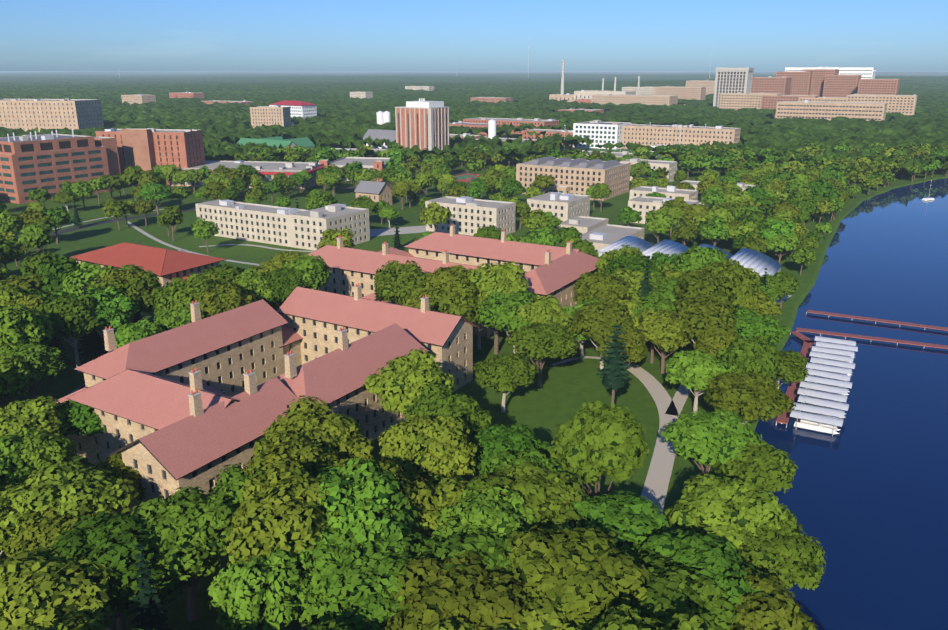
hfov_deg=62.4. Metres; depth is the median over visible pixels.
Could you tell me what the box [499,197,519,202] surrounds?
tree
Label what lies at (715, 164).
tree
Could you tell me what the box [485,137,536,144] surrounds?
brick hall
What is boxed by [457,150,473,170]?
tree
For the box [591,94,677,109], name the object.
vet block
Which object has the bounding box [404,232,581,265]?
roof
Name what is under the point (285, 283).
tree
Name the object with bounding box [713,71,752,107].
research tower
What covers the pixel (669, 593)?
tree
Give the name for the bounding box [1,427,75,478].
tree
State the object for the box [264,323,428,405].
roof
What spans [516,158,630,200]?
tan hall
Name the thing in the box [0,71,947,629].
ground
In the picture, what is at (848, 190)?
tree
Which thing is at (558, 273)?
roof
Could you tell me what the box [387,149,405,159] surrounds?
tree
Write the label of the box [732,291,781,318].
tree
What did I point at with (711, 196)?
tree
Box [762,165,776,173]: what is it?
tree
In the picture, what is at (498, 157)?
tree
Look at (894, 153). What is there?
tree
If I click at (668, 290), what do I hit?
tree
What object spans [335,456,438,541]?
tree
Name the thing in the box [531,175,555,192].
tree
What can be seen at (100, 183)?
tree
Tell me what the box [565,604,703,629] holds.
tree
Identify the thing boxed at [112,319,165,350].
tree
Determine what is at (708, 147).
tree
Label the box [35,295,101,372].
tree
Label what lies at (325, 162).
parking deck stair
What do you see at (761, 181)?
tree
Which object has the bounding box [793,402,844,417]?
lift boat
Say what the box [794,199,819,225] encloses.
tree
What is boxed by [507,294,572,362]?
tree
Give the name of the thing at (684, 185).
tree
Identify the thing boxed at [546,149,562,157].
tree
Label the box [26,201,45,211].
tree
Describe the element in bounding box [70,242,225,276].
roof
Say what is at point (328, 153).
tree
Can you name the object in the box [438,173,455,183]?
tree
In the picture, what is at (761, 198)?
tree
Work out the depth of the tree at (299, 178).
469.78 m
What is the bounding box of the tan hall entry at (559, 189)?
[541,185,569,193]
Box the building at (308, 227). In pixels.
[290,203,369,250]
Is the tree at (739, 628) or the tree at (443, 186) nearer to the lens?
the tree at (739, 628)
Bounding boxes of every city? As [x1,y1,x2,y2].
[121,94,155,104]
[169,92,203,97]
[405,85,433,90]
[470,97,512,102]
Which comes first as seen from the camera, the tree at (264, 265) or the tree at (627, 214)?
the tree at (264, 265)
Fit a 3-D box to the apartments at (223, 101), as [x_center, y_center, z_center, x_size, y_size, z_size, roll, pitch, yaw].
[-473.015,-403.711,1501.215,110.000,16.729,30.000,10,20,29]
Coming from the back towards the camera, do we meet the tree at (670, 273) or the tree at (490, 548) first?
the tree at (670, 273)
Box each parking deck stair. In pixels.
[319,160,329,165]
[373,161,383,181]
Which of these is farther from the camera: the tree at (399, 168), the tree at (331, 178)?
the tree at (399, 168)
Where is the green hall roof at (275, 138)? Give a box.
[259,136,283,139]
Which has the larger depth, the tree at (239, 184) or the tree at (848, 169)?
the tree at (848, 169)
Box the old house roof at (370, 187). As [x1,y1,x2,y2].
[354,180,391,194]
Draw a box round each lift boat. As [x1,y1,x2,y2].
[790,410,843,436]
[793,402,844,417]
[797,388,847,402]
[798,395,848,418]
[799,381,848,394]
[804,375,851,395]
[805,368,850,387]
[806,363,851,379]
[809,351,853,368]
[810,357,854,375]
[811,346,853,362]
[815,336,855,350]
[816,341,857,357]
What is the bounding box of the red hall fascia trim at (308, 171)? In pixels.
[182,164,331,174]
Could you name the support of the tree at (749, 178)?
on the ground at (564, 393)
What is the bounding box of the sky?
[0,0,947,70]
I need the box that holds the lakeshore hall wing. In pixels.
[573,121,631,149]
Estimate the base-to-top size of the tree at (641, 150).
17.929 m
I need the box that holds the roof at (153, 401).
[67,369,239,429]
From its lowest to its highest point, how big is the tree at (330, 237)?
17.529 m
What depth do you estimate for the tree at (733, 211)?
343.13 m
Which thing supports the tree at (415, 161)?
on the ground at (564, 393)
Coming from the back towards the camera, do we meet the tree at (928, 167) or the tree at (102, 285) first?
the tree at (928, 167)
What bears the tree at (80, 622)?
on the ground at (564, 393)
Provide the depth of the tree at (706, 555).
95.44 m
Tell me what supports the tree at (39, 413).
on the ground at (564, 393)
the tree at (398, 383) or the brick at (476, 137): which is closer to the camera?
the tree at (398, 383)
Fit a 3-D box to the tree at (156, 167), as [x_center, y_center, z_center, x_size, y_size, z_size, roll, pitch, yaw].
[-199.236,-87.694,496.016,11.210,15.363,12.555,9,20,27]
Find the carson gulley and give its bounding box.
[76,260,218,289]
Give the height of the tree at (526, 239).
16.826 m
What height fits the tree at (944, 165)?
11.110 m
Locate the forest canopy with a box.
[0,71,947,171]
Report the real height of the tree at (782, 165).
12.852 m
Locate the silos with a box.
[376,111,495,138]
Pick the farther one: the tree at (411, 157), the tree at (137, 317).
the tree at (411, 157)
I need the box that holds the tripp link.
[283,340,301,366]
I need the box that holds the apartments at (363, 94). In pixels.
[350,91,372,98]
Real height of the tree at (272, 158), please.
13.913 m
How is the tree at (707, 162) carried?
on the ground at (564, 393)
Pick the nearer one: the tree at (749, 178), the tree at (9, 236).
the tree at (9, 236)
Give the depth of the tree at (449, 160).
550.71 m
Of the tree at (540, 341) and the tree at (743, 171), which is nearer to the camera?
the tree at (540, 341)
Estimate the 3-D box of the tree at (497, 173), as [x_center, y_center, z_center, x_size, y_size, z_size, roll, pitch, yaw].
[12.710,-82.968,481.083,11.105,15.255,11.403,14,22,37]
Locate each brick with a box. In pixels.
[302,148,384,161]
[449,133,480,139]
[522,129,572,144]
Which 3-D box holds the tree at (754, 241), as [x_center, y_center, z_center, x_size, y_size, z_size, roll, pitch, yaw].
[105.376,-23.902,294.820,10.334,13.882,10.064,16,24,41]
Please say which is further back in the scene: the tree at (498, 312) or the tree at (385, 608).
the tree at (498, 312)
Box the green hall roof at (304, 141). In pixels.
[284,137,314,147]
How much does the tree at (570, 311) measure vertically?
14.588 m
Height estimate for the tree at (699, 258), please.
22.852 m
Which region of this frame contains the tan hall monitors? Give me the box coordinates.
[528,156,619,168]
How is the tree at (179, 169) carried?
on the ground at (564, 393)
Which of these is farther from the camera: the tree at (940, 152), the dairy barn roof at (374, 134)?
the dairy barn roof at (374, 134)
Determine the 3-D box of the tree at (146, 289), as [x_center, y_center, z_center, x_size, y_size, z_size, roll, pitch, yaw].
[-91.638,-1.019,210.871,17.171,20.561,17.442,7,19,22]
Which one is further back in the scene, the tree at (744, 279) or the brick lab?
the brick lab
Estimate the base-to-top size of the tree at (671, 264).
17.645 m
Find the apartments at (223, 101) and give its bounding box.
[201,100,253,104]
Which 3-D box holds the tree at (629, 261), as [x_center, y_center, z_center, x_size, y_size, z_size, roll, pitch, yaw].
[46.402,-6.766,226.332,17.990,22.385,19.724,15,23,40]
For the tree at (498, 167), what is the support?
on the ground at (564, 393)
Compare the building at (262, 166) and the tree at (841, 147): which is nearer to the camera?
the building at (262, 166)
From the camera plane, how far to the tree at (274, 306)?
225.43 m
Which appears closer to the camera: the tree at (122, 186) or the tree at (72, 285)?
the tree at (72, 285)
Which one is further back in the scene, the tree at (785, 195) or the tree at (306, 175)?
the tree at (306, 175)
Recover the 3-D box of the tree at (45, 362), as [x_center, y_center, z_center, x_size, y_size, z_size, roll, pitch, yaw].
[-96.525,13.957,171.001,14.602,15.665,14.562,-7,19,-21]
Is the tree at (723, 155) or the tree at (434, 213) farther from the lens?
the tree at (723, 155)
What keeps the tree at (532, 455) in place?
on the ground at (564, 393)
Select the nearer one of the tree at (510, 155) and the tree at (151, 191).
the tree at (151, 191)
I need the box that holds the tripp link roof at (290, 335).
[279,324,302,347]
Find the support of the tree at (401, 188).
on the ground at (564, 393)
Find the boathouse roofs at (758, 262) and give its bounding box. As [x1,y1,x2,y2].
[598,235,781,275]
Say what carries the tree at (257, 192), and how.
on the ground at (564, 393)
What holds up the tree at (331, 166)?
on the ground at (564, 393)
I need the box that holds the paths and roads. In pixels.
[18,162,791,629]
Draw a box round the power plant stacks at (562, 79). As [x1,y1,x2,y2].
[561,60,639,94]
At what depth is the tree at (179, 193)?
421.94 m
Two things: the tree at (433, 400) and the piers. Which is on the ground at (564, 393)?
the tree at (433, 400)
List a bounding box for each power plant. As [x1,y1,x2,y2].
[549,93,573,101]
[574,89,635,100]
[575,98,591,102]
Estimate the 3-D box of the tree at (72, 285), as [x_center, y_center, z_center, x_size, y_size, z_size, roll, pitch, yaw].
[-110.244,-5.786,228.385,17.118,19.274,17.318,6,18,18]
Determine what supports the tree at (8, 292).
on the ground at (564, 393)
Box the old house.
[356,178,391,204]
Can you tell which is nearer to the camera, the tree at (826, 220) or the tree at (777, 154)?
the tree at (826, 220)
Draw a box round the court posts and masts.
[564,120,705,149]
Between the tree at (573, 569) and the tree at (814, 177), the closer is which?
the tree at (573, 569)
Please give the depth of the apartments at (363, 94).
1746.90 m
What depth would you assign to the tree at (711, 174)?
457.14 m
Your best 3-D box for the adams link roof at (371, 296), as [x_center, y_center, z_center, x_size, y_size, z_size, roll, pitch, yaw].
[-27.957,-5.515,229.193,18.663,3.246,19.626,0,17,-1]
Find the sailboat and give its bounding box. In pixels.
[922,180,934,200]
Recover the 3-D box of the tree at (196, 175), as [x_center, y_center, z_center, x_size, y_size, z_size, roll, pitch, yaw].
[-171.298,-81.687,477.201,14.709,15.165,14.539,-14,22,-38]
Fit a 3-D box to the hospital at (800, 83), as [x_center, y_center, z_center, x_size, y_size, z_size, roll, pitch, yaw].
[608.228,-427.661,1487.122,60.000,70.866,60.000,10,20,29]
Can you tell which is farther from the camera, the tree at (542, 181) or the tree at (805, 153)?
the tree at (805, 153)
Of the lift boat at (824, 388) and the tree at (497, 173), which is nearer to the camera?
the lift boat at (824, 388)
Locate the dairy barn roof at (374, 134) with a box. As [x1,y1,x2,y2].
[363,129,395,141]
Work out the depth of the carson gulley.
266.83 m
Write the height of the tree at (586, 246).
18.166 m
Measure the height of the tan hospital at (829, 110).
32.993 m
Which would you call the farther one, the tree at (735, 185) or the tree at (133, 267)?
the tree at (735, 185)
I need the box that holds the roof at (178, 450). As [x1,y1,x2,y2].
[110,377,297,480]
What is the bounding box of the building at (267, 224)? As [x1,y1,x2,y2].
[195,200,306,246]
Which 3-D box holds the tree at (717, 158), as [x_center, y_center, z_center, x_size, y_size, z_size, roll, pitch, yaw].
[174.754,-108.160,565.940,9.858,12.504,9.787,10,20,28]
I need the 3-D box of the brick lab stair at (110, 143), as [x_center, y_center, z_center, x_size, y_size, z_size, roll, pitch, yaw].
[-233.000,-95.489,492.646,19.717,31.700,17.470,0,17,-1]
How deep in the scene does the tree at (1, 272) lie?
239.07 m
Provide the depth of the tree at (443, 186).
452.28 m
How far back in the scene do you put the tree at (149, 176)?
437.56 m
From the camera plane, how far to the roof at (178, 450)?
127.94 m
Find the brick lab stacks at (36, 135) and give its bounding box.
[7,129,73,141]
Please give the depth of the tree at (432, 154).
595.61 m
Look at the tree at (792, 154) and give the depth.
566.04 m
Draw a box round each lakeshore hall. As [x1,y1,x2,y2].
[621,123,740,148]
[651,144,684,151]
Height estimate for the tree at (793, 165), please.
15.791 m
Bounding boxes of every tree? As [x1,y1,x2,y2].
[0,203,7,213]
[0,210,24,232]
[0,232,20,261]
[0,237,18,265]
[0,245,20,275]
[0,266,3,282]
[0,280,31,307]
[0,303,55,398]
[0,342,67,399]
[0,353,38,405]
[0,395,68,438]
[0,434,35,485]
[0,461,138,542]
[0,483,28,554]
[0,506,92,558]
[0,547,117,629]
[1,266,10,279]
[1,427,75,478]
[2,275,42,290]
[3,294,46,313]
[13,612,104,629]
[15,241,28,266]
[16,222,54,252]
[20,208,52,226]
[20,250,58,286]
[21,288,65,343]
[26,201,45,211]
[27,189,51,202]
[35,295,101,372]
[37,255,80,290]
[40,206,70,243]
[45,289,66,293]
[45,335,70,369]
[48,511,186,629]
[50,192,79,211]
[51,290,75,339]
[55,400,105,436]
[60,181,73,193]
[60,261,104,297]
[72,180,93,209]
[72,201,83,227]
[76,286,140,352]
[78,278,106,362]
[82,265,120,290]
[82,278,116,335]
[88,176,109,202]
[89,451,145,514]
[100,198,130,230]
[101,174,121,197]
[102,268,152,321]
[105,274,162,324]
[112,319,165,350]
[113,179,126,197]
[120,165,142,199]
[121,264,161,314]
[123,200,135,225]
[131,182,147,200]
[131,199,154,226]
[131,486,237,621]
[131,544,172,629]
[132,293,143,323]
[138,170,162,184]
[140,183,170,214]
[152,164,161,171]
[152,286,167,316]
[154,170,167,199]
[154,273,227,317]
[154,307,205,330]
[157,205,182,240]
[157,217,170,235]
[160,164,176,191]
[170,186,187,208]
[172,169,193,187]
[173,165,181,187]
[188,169,204,191]
[191,218,219,252]
[191,282,256,317]
[193,186,211,201]
[197,166,212,182]
[198,273,231,282]
[202,172,226,199]
[202,264,243,282]
[203,181,226,199]
[207,464,250,504]
[208,543,322,629]
[213,165,229,173]
[214,176,234,187]
[219,186,239,200]
[222,465,298,508]
[224,462,347,629]
[225,168,247,180]
[227,165,250,191]
[230,152,248,160]
[230,267,272,302]
[232,177,248,200]
[237,164,258,190]
[242,430,339,477]
[243,197,259,203]
[245,185,267,201]
[247,146,262,155]
[248,174,264,186]
[251,155,262,160]
[252,262,279,270]
[256,265,277,276]
[259,144,271,148]
[260,147,276,154]
[261,150,278,156]
[262,155,278,161]
[262,179,281,201]
[263,395,374,464]
[264,251,302,269]
[265,267,311,307]
[267,300,283,310]
[273,173,287,181]
[274,196,291,206]
[275,147,287,159]
[278,174,286,194]
[279,177,296,196]
[283,254,331,289]
[285,151,304,161]
[288,458,418,566]
[290,173,304,193]
[292,145,309,152]
[292,170,312,191]
[297,150,308,161]
[303,619,352,629]
[304,527,429,625]
[305,188,332,209]
[312,583,408,629]
[314,153,328,161]
[316,147,333,160]
[316,174,324,191]
[317,228,354,248]
[321,168,341,189]
[322,182,340,193]
[323,171,342,195]
[324,164,339,172]
[327,194,338,202]
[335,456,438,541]
[336,152,349,158]
[339,165,348,183]
[345,168,363,186]
[346,161,362,183]
[349,150,363,156]
[350,195,367,206]
[350,196,379,214]
[354,168,375,182]
[357,145,372,156]
[363,348,456,415]
[372,169,382,181]
[372,200,390,224]
[373,260,430,304]
[377,413,476,486]
[379,207,399,227]
[380,148,391,157]
[380,168,397,188]
[383,549,526,629]
[385,155,406,167]
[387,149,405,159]
[388,143,403,149]
[390,171,413,198]
[391,180,410,209]
[391,221,403,248]
[392,165,407,171]
[400,163,414,172]
[402,381,491,477]
[403,293,419,307]
[406,154,417,162]
[407,180,420,207]
[408,524,537,585]
[410,157,422,173]
[415,171,432,195]
[417,196,431,209]
[417,265,479,294]
[418,231,432,238]
[418,281,479,322]
[418,477,470,541]
[419,202,452,231]
[421,161,434,171]
[422,152,435,156]
[422,155,433,163]
[424,165,432,185]
[426,474,471,486]
[426,616,506,629]
[429,165,450,191]
[429,481,540,546]
[431,155,447,165]
[435,182,448,193]
[437,164,450,169]
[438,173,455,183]
[441,153,455,166]
[442,186,467,197]
[446,181,466,189]
[450,156,459,173]
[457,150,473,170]
[463,147,476,157]
[464,157,485,178]
[466,187,480,198]
[466,462,588,531]
[467,261,528,353]
[468,423,550,476]
[469,178,488,196]
[472,352,538,412]
[473,225,501,239]
[474,145,488,154]
[474,321,488,349]
[475,152,489,168]
[475,289,539,353]
[477,171,497,196]
[483,447,567,476]
[484,178,493,199]
[485,168,501,191]
[489,192,504,200]
[491,153,502,162]
[491,176,505,192]
[494,164,505,171]
[499,172,509,191]
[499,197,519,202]
[501,176,524,197]
[502,151,514,165]
[503,166,515,177]
[503,524,649,629]
[505,321,578,388]
[506,580,613,629]
[507,234,534,243]
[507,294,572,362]
[510,146,518,165]
[513,154,523,161]
[515,201,530,228]
[520,208,544,226]
[521,156,533,161]
[524,214,549,230]
[525,187,544,197]
[530,227,559,246]
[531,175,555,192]
[534,144,547,151]
[540,212,562,229]
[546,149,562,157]
[548,400,649,496]
[554,226,582,242]
[559,237,581,247]
[560,303,589,357]
[565,298,635,368]
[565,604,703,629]
[569,151,584,158]
[571,490,669,561]
[572,239,598,257]
[573,270,630,302]
[576,298,611,350]
[585,185,596,208]
[591,152,605,158]
[592,183,611,210]
[594,245,656,272]
[596,325,632,403]
[596,329,647,366]
[601,151,616,159]
[604,253,666,299]
[611,268,661,300]
[615,296,641,329]
[617,206,641,225]
[617,554,742,629]
[630,164,641,177]
[631,177,648,188]
[631,289,677,363]
[631,529,767,624]
[632,146,647,158]
[634,160,650,177]
[636,255,653,344]
[636,308,693,373]
[638,155,648,159]
[645,168,658,177]
[645,175,657,186]
[645,209,674,242]
[646,192,665,197]
[649,275,680,288]
[651,252,677,266]
[652,178,668,187]
[655,168,668,177]
[657,154,674,160]
[657,203,687,238]
[657,263,669,270]
[657,279,679,306]
[659,145,668,154]
[660,157,671,160]
[660,409,761,481]
[661,270,686,278]
[662,197,689,228]
[664,473,792,558]
[665,349,735,412]
[668,259,676,270]
[670,182,695,189]
[670,294,736,342]
[671,222,697,244]
[673,145,689,152]
[673,169,687,181]
[673,246,727,272]
[673,269,736,311]
[679,154,697,174]
[679,158,697,178]
[682,204,693,220]
[683,150,699,172]
[684,204,707,238]
[685,265,708,274]
[686,213,714,245]
[692,330,739,359]
[694,170,719,180]
[696,176,720,207]
[697,155,714,170]
[697,216,724,244]
[699,153,711,169]
[699,218,730,245]
[700,186,725,206]
[703,371,795,423]
[705,145,717,150]
[705,207,733,245]
[705,258,760,310]
[708,204,736,238]
[709,159,717,168]
[709,180,733,204]
[713,156,721,169]
[713,438,798,493]
[715,147,733,168]
[717,335,781,375]
[718,156,736,173]
[718,186,730,195]
[719,202,734,205]
[720,152,739,159]
[721,171,739,181]
[721,563,817,629]
[724,191,750,203]
[725,505,827,589]
[726,202,741,208]
[726,220,738,251]
[727,164,742,171]
[727,187,742,193]
[729,180,738,188]
[729,222,757,239]
[730,624,765,629]
[731,307,790,343]
[732,232,752,248]
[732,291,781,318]
[734,167,751,177]
[734,208,741,219]
[735,156,746,163]
[735,209,768,226]
[736,207,744,213]
[738,174,754,182]
[738,200,760,208]
[739,180,756,184]
[739,203,761,212]
[739,233,767,252]
[740,148,756,160]
[741,159,761,169]
[744,186,770,201]
[745,167,768,178]
[747,268,762,282]
[753,174,771,186]
[756,283,775,302]
[757,195,780,202]
[757,219,795,259]
[758,215,784,254]
[759,148,775,157]
[759,197,780,215]
[759,274,793,300]
[760,161,774,166]
[760,268,769,288]
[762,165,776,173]
[764,158,776,166]
[764,184,779,190]
[764,233,799,262]
[765,189,774,195]
[768,172,783,180]
[768,350,808,388]
[769,178,786,191]
[770,150,786,160]
[771,201,799,219]
[773,209,794,222]
[773,272,799,308]
[774,190,788,200]
[777,170,792,174]
[778,173,791,179]
[779,162,788,170]
[783,160,803,171]
[784,222,808,235]
[785,183,811,192]
[786,151,801,160]
[787,172,811,185]
[788,184,811,194]
[788,247,816,274]
[789,191,812,204]
[789,231,804,258]
[792,169,806,175]
[793,208,810,223]
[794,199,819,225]
[795,151,807,159]
[797,146,817,155]
[799,237,818,249]
[801,155,817,166]
[805,168,822,177]
[805,230,822,241]
[806,141,822,147]
[806,177,832,195]
[808,175,817,180]
[808,192,825,217]
[812,147,823,152]
[814,158,833,170]
[815,199,833,222]
[815,223,831,241]
[821,164,845,176]
[821,169,835,178]
[822,208,830,232]
[823,154,834,157]
[823,187,840,198]
[826,177,841,187]
[828,198,842,220]
[830,197,844,219]
[831,143,847,151]
[834,155,849,161]
[835,176,848,185]
[838,158,849,165]
[839,180,845,188]
[839,191,849,210]
[840,163,860,185]
[841,186,853,194]
[845,170,868,185]
[851,185,861,199]
[852,156,870,167]
[859,165,879,176]
[862,160,880,168]
[863,180,876,194]
[865,142,883,149]
[869,155,884,162]
[869,175,879,178]
[873,178,885,190]
[875,161,892,172]
[878,172,893,187]
[879,147,896,157]
[886,160,900,172]
[890,149,906,157]
[897,156,910,178]
[905,165,921,181]
[906,143,920,148]
[911,150,928,158]
[914,147,929,155]
[917,143,933,148]
[920,162,935,179]
[928,159,942,176]
[931,149,947,172]
[941,161,947,176]
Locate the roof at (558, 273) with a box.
[521,250,599,295]
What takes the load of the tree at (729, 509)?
on the ground at (564, 393)
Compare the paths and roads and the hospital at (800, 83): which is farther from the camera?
the hospital at (800, 83)
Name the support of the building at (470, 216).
on the ground at (564, 393)
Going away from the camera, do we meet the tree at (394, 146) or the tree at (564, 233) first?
the tree at (564, 233)
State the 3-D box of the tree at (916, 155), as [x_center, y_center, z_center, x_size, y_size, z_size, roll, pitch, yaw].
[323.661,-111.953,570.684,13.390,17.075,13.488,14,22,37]
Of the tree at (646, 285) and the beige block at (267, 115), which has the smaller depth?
the tree at (646, 285)
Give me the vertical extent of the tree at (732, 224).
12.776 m
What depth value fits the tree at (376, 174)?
502.46 m
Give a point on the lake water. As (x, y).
(864, 499)
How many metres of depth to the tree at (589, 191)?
420.19 m
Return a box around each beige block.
[0,98,103,131]
[250,106,290,127]
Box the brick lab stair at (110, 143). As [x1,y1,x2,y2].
[94,136,122,188]
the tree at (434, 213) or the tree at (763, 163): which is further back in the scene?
the tree at (763, 163)
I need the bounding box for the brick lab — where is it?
[0,146,111,203]
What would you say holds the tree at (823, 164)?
on the ground at (564, 393)
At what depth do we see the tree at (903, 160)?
533.59 m
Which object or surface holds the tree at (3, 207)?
on the ground at (564, 393)
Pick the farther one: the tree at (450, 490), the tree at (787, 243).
the tree at (787, 243)
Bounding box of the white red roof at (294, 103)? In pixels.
[268,100,315,105]
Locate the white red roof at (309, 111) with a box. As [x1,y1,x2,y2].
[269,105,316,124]
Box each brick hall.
[449,122,499,136]
[463,117,558,133]
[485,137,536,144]
[558,108,603,112]
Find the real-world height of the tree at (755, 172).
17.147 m
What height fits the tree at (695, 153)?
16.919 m
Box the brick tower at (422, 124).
[395,98,448,162]
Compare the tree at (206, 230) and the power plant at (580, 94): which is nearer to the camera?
the tree at (206, 230)
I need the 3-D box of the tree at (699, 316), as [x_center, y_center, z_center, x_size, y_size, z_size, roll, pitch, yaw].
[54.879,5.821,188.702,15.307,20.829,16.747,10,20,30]
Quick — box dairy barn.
[366,142,388,148]
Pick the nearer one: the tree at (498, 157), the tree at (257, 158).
the tree at (257, 158)
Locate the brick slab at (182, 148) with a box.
[95,126,204,184]
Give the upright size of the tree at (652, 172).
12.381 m
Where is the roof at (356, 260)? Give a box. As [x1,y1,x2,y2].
[308,245,481,274]
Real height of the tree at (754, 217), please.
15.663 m
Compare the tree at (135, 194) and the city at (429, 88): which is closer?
the tree at (135, 194)
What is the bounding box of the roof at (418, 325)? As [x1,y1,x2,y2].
[276,286,479,346]
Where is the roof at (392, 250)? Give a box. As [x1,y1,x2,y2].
[378,247,414,256]
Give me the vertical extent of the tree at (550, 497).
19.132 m
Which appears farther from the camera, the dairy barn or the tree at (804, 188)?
the dairy barn
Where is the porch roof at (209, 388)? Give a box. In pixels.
[202,383,224,393]
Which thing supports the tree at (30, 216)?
on the ground at (564, 393)
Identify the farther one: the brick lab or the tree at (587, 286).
the brick lab
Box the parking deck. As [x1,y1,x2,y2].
[329,157,389,180]
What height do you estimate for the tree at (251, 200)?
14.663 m
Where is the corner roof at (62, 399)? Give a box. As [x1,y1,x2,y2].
[56,387,88,407]
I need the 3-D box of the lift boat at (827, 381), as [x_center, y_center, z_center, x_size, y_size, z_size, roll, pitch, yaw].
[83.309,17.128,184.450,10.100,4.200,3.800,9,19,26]
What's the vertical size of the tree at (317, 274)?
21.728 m
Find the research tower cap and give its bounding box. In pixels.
[715,68,753,70]
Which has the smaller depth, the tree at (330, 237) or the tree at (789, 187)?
the tree at (330, 237)
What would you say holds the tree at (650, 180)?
on the ground at (564, 393)
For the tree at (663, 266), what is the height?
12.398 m
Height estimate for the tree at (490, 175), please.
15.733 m
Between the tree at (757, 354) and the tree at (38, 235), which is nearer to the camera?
the tree at (757, 354)
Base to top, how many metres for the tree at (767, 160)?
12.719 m
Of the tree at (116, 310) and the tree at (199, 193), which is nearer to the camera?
the tree at (116, 310)
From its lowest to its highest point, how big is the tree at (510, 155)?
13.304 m
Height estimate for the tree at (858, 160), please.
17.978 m
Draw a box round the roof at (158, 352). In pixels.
[74,299,287,378]
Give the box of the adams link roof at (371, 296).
[362,292,397,303]
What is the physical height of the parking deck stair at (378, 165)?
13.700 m
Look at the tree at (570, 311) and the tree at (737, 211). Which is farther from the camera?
the tree at (737, 211)
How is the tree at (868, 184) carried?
on the ground at (564, 393)
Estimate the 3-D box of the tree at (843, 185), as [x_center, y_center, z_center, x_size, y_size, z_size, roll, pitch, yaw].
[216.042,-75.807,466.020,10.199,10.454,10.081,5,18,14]
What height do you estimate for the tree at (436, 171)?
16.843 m
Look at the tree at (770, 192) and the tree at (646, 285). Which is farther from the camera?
the tree at (770, 192)
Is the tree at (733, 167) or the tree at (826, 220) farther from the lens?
the tree at (733, 167)
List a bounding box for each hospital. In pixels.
[622,86,654,94]
[655,86,705,104]
[686,80,714,94]
[719,92,780,109]
[751,76,791,94]
[760,94,818,116]
[775,101,886,120]
[776,72,812,94]
[785,67,875,78]
[798,97,845,101]
[803,68,838,96]
[822,74,861,96]
[846,94,917,121]
[857,78,899,94]
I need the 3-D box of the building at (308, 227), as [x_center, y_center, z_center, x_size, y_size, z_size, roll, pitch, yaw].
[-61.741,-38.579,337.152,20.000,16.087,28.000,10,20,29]
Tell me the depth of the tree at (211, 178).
447.17 m
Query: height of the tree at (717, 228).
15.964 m
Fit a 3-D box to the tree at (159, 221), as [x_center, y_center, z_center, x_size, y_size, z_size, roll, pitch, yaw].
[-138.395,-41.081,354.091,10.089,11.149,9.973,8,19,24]
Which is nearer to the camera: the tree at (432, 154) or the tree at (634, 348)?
the tree at (634, 348)
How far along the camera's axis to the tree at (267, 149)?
583.91 m
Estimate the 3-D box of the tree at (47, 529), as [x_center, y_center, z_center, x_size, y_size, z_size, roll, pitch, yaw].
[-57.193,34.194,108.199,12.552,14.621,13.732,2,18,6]
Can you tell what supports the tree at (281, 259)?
on the ground at (564, 393)
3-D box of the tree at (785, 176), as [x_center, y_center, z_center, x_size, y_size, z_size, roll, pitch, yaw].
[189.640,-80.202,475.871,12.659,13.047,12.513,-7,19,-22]
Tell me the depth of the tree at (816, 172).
448.02 m
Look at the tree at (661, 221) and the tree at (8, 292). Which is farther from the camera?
the tree at (661, 221)
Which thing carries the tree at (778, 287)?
on the ground at (564, 393)
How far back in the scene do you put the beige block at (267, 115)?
905.98 m
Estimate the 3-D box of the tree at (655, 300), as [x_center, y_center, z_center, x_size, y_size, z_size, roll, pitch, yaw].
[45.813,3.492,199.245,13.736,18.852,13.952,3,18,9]
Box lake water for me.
[754,178,947,629]
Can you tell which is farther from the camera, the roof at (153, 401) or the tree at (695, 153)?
the tree at (695, 153)
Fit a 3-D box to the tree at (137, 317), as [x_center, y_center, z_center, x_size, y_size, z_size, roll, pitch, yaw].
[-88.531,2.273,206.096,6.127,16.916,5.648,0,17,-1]
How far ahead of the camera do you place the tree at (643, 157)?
575.02 m
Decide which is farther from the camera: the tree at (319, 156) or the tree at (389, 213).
the tree at (319, 156)
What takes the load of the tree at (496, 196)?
on the ground at (564, 393)
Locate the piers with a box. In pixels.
[776,310,947,426]
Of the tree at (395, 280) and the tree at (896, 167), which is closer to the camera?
the tree at (395, 280)
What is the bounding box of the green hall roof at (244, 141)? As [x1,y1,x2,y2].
[236,138,296,147]
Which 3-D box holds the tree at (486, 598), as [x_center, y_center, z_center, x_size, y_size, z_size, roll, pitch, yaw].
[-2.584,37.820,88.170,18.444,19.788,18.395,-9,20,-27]
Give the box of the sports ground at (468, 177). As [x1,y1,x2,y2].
[455,148,661,181]
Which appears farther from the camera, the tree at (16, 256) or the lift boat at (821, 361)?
the tree at (16, 256)
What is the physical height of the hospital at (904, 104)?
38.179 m
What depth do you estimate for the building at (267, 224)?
344.07 m
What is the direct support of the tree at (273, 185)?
on the ground at (564, 393)
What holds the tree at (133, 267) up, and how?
on the ground at (564, 393)

